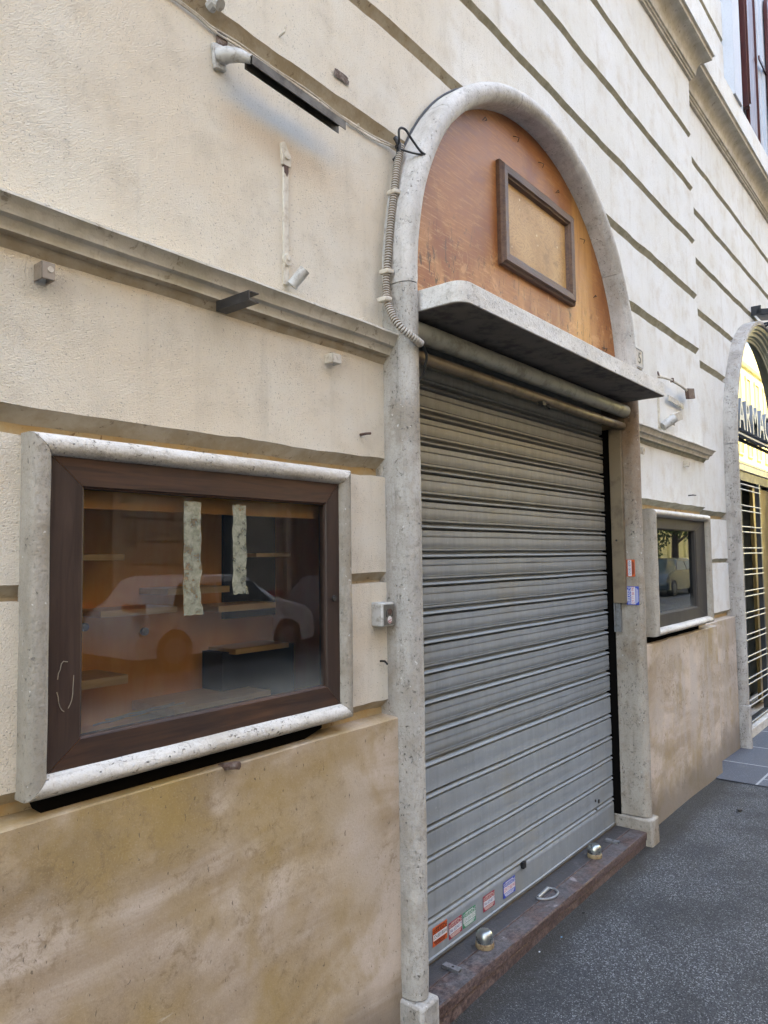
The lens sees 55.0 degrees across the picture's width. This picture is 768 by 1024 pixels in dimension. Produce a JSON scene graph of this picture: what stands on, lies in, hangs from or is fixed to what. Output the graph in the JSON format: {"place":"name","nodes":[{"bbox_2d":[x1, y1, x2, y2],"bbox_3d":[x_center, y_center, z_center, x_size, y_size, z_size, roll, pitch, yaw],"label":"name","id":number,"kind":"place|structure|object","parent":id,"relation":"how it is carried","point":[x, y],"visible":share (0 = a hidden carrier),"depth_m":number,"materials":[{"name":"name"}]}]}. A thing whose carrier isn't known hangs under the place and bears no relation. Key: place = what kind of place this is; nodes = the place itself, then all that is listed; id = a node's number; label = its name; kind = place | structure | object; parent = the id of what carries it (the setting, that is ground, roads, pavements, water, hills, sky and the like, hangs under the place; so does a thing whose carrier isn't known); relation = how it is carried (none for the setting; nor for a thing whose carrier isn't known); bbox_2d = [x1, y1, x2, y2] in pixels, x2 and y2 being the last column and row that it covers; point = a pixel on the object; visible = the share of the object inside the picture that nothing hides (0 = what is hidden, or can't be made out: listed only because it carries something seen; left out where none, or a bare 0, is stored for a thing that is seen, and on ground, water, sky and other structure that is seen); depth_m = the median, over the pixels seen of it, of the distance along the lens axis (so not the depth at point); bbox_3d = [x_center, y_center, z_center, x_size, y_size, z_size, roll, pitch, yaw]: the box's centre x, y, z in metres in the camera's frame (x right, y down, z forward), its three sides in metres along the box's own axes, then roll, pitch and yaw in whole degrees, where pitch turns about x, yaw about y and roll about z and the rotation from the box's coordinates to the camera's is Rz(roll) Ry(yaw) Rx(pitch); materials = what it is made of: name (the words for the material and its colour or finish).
{"place":"outdoors","nodes":[
{"label":"outdoors","id":0,"kind":"place"},
{"bbox_2d":[475,927,493,950],"bbox_3d":[0.380,1.608,2.785,0.071,0.062,0.071,-4,-4,39],"label":"door stop","id":1,"kind":"object","parent":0,"point":[484,941],"depth_m":2.76,"materials":[{"name":"metal"}]},
{"bbox_2d":[587,843,601,859],"bbox_3d":[1.026,1.649,3.596,0.071,0.062,0.071,-4,-4,39],"label":"door stop","id":2,"kind":"object","parent":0,"point":[594,851],"depth_m":3.57,"materials":[{"name":"metal"}]},
{"bbox_2d":[451,778,767,1023],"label":"pavement","id":3,"kind":"structure","parent":0,"point":[671,927],"depth_m":2.95,"materials":[{"name":"grey asphalt"}]},
{"bbox_2d":[716,726,767,786],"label":"slab paving","id":4,"kind":"structure","parent":0,"point":[746,765],"depth_m":5.46,"materials":[{"name":"grey stone"}]},
{"label":"road","id":5,"kind":"structure","parent":0,"visible":0},
{"bbox_2d":[0,0,767,1023],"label":"apartment building","id":6,"kind":"structure","parent":5,"relation":"on","point":[488,508],"depth_m":2.38,"materials":[{"name":"beige paint"}]},
{"bbox_2d":[34,260,54,284],"bbox_3d":[-0.729,-0.514,1.584,0.038,0.038,0.030,-4,-4,39],"label":"box bracket","id":7,"kind":"object","parent":6,"relation":"attached to","point":[44,269],"visible":1,"depth_m":1.57,"materials":[{"name":"beige metal"}]},
{"bbox_2d":[83,554,124,560],"bbox_3d":[-0.781,0.116,1.863,0.138,0.016,0.195,-4,-4,39],"label":"shelf board","id":8,"kind":"object","parent":6,"relation":"attached to","point":[101,557],"visible":0.49,"depth_m":1.85,"materials":[{"name":"brown wood"}]},
{"bbox_2d":[81,669,127,689],"bbox_3d":[-0.773,0.422,1.835,0.158,0.022,0.205,-4,-4,39],"label":"shelf board","id":9,"kind":"object","parent":6,"relation":"attached to","point":[93,678],"visible":0.49,"depth_m":1.83,"materials":[{"name":"brown wood"}]},
{"bbox_2d":[82,604,176,617],"bbox_3d":[-0.688,0.264,1.967,0.138,0.017,0.225,-4,-4,39],"label":"shelf board","id":10,"kind":"object","parent":6,"relation":"attached to","point":[118,611],"visible":0.8,"depth_m":1.92,"materials":[{"name":"brown wood"}]},
{"bbox_2d":[93,702,184,725],"bbox_3d":[-0.566,0.467,1.719,0.004,0.020,0.240,-4,-4,39],"label":"shelf board","id":11,"kind":"object","parent":6,"relation":"on","point":[140,713],"visible":1,"depth_m":1.71,"materials":[{"name":"brown wood"}]},
{"bbox_2d":[14,431,352,812],"bbox_3d":[-0.542,0.257,1.986,0.369,0.799,0.989,-4,-4,39],"label":"display window","id":12,"kind":"structure","parent":6,"relation":"in","point":[79,496],"depth_m":1.98,"materials":[{"name":"stone"}]},
{"bbox_2d":[139,585,229,594],"bbox_3d":[-0.570,0.224,2.116,0.138,0.018,0.210,-4,-4,39],"label":"shelf board","id":13,"kind":"object","parent":12,"relation":"in","point":[174,590],"visible":0.95,"depth_m":2.06,"materials":[{"name":"brown wood"}]},
{"bbox_2d":[183,501,203,615],"bbox_3d":[-0.477,0.115,1.843,0.001,0.285,0.063,-4,-4,39],"label":"tape strip","id":14,"kind":"object","parent":12,"relation":"attached to","point":[192,604],"visible":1,"depth_m":1.84,"materials":[{"name":"beige paper"}]},
{"bbox_2d":[232,504,246,594],"bbox_3d":[-0.382,0.099,1.962,0.001,0.240,0.056,-4,-4,39],"label":"tape strip","id":15,"kind":"object","parent":12,"relation":"attached to","point":[239,543],"visible":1,"depth_m":1.96,"materials":[{"name":"beige paper"}]},
{"bbox_2d":[132,687,270,715],"bbox_3d":[-0.516,0.536,2.111,0.198,0.024,0.335,-4,-4,39],"label":"shelf board","id":16,"kind":"object","parent":6,"relation":"on","point":[198,699],"visible":0.65,"depth_m":2.06,"materials":[{"name":"grey wood"}]},
{"bbox_2d":[205,0,224,12],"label":"ceramic stub","id":17,"kind":"object","parent":6,"relation":"attached to","point":[212,6],"visible":1,"depth_m":1.98,"materials":[{"name":"white ceramic"}]},
{"bbox_2d":[218,761,240,769],"bbox_3d":[-0.390,0.642,1.858,0.070,0.031,0.022,-3,-4,32],"label":"wall nail","id":18,"kind":"object","parent":6,"relation":"attached to","point":[234,765],"depth_m":1.85,"materials":[{"name":"metal"}]},
{"bbox_2d":[216,290,258,313],"bbox_3d":[-0.380,-0.543,1.909,0.130,0.026,0.034,-4,-4,39],"label":"channel stub","id":19,"kind":"object","parent":6,"relation":"attached to","point":[236,302],"visible":1,"depth_m":1.90,"materials":[{"name":"metal"}]},
{"bbox_2d":[201,601,274,611],"bbox_3d":[-0.459,0.287,2.248,0.138,0.018,0.220,-4,-4,39],"label":"shelf board","id":20,"kind":"object","parent":6,"relation":"attached to","point":[230,606],"visible":0.8,"depth_m":2.20,"materials":[{"name":"brown wood"}]},
{"bbox_2d":[209,640,288,654],"bbox_3d":[-0.419,0.420,2.295,0.128,0.016,0.215,-4,-4,39],"label":"shelf board","id":21,"kind":"object","parent":6,"relation":"attached to","point":[247,647],"visible":0.89,"depth_m":2.26,"materials":[{"name":"brown wood"}]},
{"bbox_2d":[246,553,290,556],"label":"shelf board","id":22,"kind":"object","parent":6,"relation":"attached to","point":[268,554],"visible":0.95,"depth_m":2.30,"materials":[{"name":"brown wood"}]},
{"bbox_2d":[211,42,345,133],"bbox_3d":[-0.294,-1.222,2.127,0.101,0.088,0.437,-4,-4,39],"label":"lamp trough","id":23,"kind":"object","parent":6,"relation":"attached to","point":[223,57],"visible":1,"depth_m":2.06,"materials":[{"name":"black metal"}]},
{"bbox_2d":[279,26,286,37],"bbox_3d":[-0.302,-1.428,2.192,0.027,0.028,0.009,-2,-4,24],"label":"wall nail","id":24,"kind":"object","parent":6,"relation":"attached to","point":[283,32],"depth_m":2.19,"materials":[{"name":"beige paint"}]},
{"bbox_2d":[174,0,394,147],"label":"surface cable","id":25,"kind":"object","parent":6,"relation":"attached to","point":[204,21],"visible":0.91,"depth_m":2.18,"materials":[{"name":"beige paint"}]},
{"bbox_2d":[280,142,290,285],"bbox_3d":[-0.288,-0.879,2.173,0.019,0.429,0.039,-4,-4,39],"label":"strap bracket","id":26,"kind":"object","parent":6,"relation":"attached to","point":[285,156],"visible":1,"depth_m":2.17,"materials":[{"name":"beige metal"}]},
{"bbox_2d":[288,266,308,289],"bbox_3d":[-0.251,-0.685,2.158,0.064,0.067,0.033,-1,-3,5],"label":"lamp tube","id":27,"kind":"object","parent":6,"relation":"attached to","point":[298,277],"visible":1,"depth_m":2.15,"materials":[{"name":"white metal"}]},
{"bbox_2d":[324,352,340,365],"bbox_3d":[-0.158,-0.473,2.286,0.038,0.030,0.040,-4,-4,39],"label":"box bracket","id":28,"kind":"object","parent":6,"relation":"attached to","point":[335,358],"visible":1,"depth_m":2.27,"materials":[{"name":"beige paint"}]},
{"bbox_2d":[359,432,370,435],"bbox_3d":[-0.061,-0.254,2.393,0.040,0.013,0.017,-1,-3,1],"label":"wall nail","id":29,"kind":"object","parent":6,"relation":"attached to","point":[365,433],"depth_m":2.39,"materials":[{"name":"metal"}]},
{"bbox_2d":[371,601,394,626],"bbox_3d":[-0.003,0.333,2.406,0.056,0.078,0.062,-4,-4,39],"label":"key switch","id":30,"kind":"object","parent":6,"relation":"attached to","point":[383,614],"visible":1,"depth_m":2.38,"materials":[{"name":"white metal"}]},
{"bbox_2d":[377,144,423,346],"bbox_3d":[0.060,-0.924,2.493,0.124,0.750,0.162,-4,-4,39],"label":"flexible conduit","id":31,"kind":"object","parent":6,"relation":"attached to","point":[393,193],"visible":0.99,"depth_m":2.49,"materials":[{"name":"beige plastic"}]},
{"bbox_2d":[419,345,427,380],"bbox_3d":[0.135,-0.508,2.501,0.032,0.112,0.074,0,-3,-6],"label":"loose wire","id":32,"kind":"object","parent":31,"relation":"hanging from","point":[426,360],"visible":0.98,"depth_m":2.51,"materials":[{"name":"black rubber"}]},
{"bbox_2d":[392,127,425,160],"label":"cut wires","id":33,"kind":"object","parent":6,"relation":"attached to","point":[396,139],"visible":1,"depth_m":2.56,"materials":[{"name":"black rubber"}]},
{"bbox_2d":[404,87,460,145],"bbox_3d":[0.214,-1.530,2.838,0.008,0.458,0.466,-4,-4,39],"label":"arch cable","id":34,"kind":"object","parent":6,"relation":"attached to","point":[424,111],"visible":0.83,"depth_m":2.76,"materials":[{"name":"metal"}]},
{"bbox_2d":[433,919,446,946],"bbox_3d":[0.206,1.546,2.706,0.001,0.066,0.092,-4,-4,39],"label":"sticker","id":35,"kind":"object","parent":6,"relation":"attached to","point":[439,932],"visible":1,"depth_m":2.71,"materials":[{"name":"orange paper"}]},
{"bbox_2d":[442,962,461,973],"bbox_3d":[0.242,1.626,2.629,0.068,0.012,0.026,-4,-4,39],"label":"latch keeper","id":36,"kind":"object","parent":6,"relation":"on","point":[448,966],"visible":1,"depth_m":2.62,"materials":[{"name":"grey metal"}]},
{"bbox_2d":[449,914,461,939],"bbox_3d":[0.270,1.568,2.784,0.001,0.063,0.090,-4,-4,39],"label":"sticker","id":37,"kind":"object","parent":6,"relation":"attached to","point":[455,927],"visible":1,"depth_m":2.78,"materials":[{"name":"red paper"}]},
{"bbox_2d":[463,905,475,928],"bbox_3d":[0.331,1.570,2.859,0.001,0.060,0.091,-4,-4,39],"label":"sticker","id":38,"kind":"object","parent":6,"relation":"attached to","point":[469,916],"visible":1,"depth_m":2.86,"materials":[{"name":"green paper"}]},
{"bbox_2d":[483,890,494,912],"bbox_3d":[0.424,1.569,2.973,0.001,0.060,0.088,-4,-4,39],"label":"sticker","id":39,"kind":"object","parent":6,"relation":"attached to","point":[488,900],"visible":1,"depth_m":2.97,"materials":[{"name":"red paper"}]},
{"bbox_2d":[503,875,514,898],"bbox_3d":[0.528,1.577,3.101,0.001,0.065,0.100,-4,-4,39],"label":"sticker","id":40,"kind":"object","parent":6,"relation":"attached to","point":[508,887],"visible":1,"depth_m":3.10,"materials":[{"name":"blue paper"}]},
{"bbox_2d":[536,886,558,899],"bbox_3d":[0.711,1.652,3.186,0.073,0.017,0.136,-4,-4,39],"label":"pull ring","id":41,"kind":"object","parent":6,"relation":"on","point":[542,892],"visible":1,"depth_m":3.18,"materials":[{"name":"grey metal"}]},
{"bbox_2d":[605,838,619,844],"bbox_3d":[1.167,1.683,3.770,0.068,0.012,0.026,-4,-4,39],"label":"latch keeper","id":42,"kind":"object","parent":6,"relation":"on","point":[609,840],"visible":1,"depth_m":3.76,"materials":[{"name":"grey metal"}]},
{"bbox_2d":[626,560,634,576],"bbox_3d":[1.339,0.306,4.024,0.060,0.092,0.001,-4,-4,39],"label":"sticker","id":43,"kind":"object","parent":6,"relation":"attached to","point":[630,567],"visible":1,"depth_m":4.02,"materials":[{"name":"orange paper"}]},
{"bbox_2d":[627,586,638,604],"bbox_3d":[1.352,0.454,4.007,0.068,0.100,0.001,-4,-4,39],"label":"sticker","id":44,"kind":"object","parent":6,"relation":"attached to","point":[632,595],"visible":1,"depth_m":4.01,"materials":[{"name":"blue paper"}]},
{"bbox_2d":[636,347,642,369],"bbox_3d":[1.499,-0.923,4.389,0.013,0.120,0.225,-4,-4,39],"label":"house number","id":45,"kind":"object","parent":6,"relation":"attached to","point":[639,354],"visible":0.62,"depth_m":4.42,"materials":[{"name":"ceramic"}]},
{"bbox_2d":[640,447,644,454],"bbox_3d":[1.518,-0.360,4.350,0.037,0.045,0.052,-4,-4,39],"label":"eye bracket","id":46,"kind":"object","parent":6,"relation":"attached to","point":[642,450],"visible":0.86,"depth_m":4.33,"materials":[{"name":"beige paint"}]},
{"bbox_2d":[657,397,682,429],"bbox_3d":[1.853,-0.674,4.711,0.271,0.318,0.089,2,-4,-36],"label":"wall spotlight","id":47,"kind":"object","parent":6,"relation":"attached to","point":[669,421],"depth_m":4.65,"materials":[{"name":"beige paint"}]},
{"bbox_2d":[657,371,694,398],"bbox_3d":[1.950,-0.826,4.857,0.068,0.122,0.551,-4,-5,45],"label":"flood arm","id":48,"kind":"object","parent":6,"relation":"attached to","point":[689,393],"visible":1,"depth_m":4.93},
{"bbox_2d":[668,395,683,408],"bbox_3d":[1.936,-0.728,4.885,0.010,0.048,0.312,-4,-4,39],"label":"flat tab","id":49,"kind":"object","parent":6,"relation":"attached to","point":[675,402],"visible":1,"depth_m":4.88,"materials":[{"name":"white metal"}]},
{"bbox_2d":[642,508,713,642],"bbox_3d":[1.777,0.404,4.815,0.401,0.793,1.140,-4,-4,39],"label":"display window","id":50,"kind":"structure","parent":6,"relation":"in","point":[677,546],"depth_m":4.97,"materials":[{"name":"stone"}]},
{"bbox_2d":[683,461,689,466],"bbox_3d":[2.060,-0.326,5.017,0.037,0.045,0.052,-4,-4,39],"label":"eye bracket","id":51,"kind":"object","parent":6,"relation":"attached to","point":[686,463],"visible":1,"depth_m":5.00,"materials":[{"name":"beige paint"}]},
{"bbox_2d":[720,0,767,155],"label":"upper window","id":52,"kind":"structure","parent":6,"relation":"in","point":[744,42],"depth_m":6.99,"materials":[{"name":"white glass"}]},
{"bbox_2d":[738,398,767,448],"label":"shop sign","id":53,"kind":"object","parent":6,"relation":"attached to","point":[752,423],"visible":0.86,"depth_m":6.74,"materials":[{"name":"grey"}]},
{"bbox_2d":[751,305,767,326],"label":"floodlight","id":54,"kind":"object","parent":6,"relation":"attached to","point":[759,312],"visible":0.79,"depth_m":7.14,"materials":[{"name":"black metal"}]}
]}

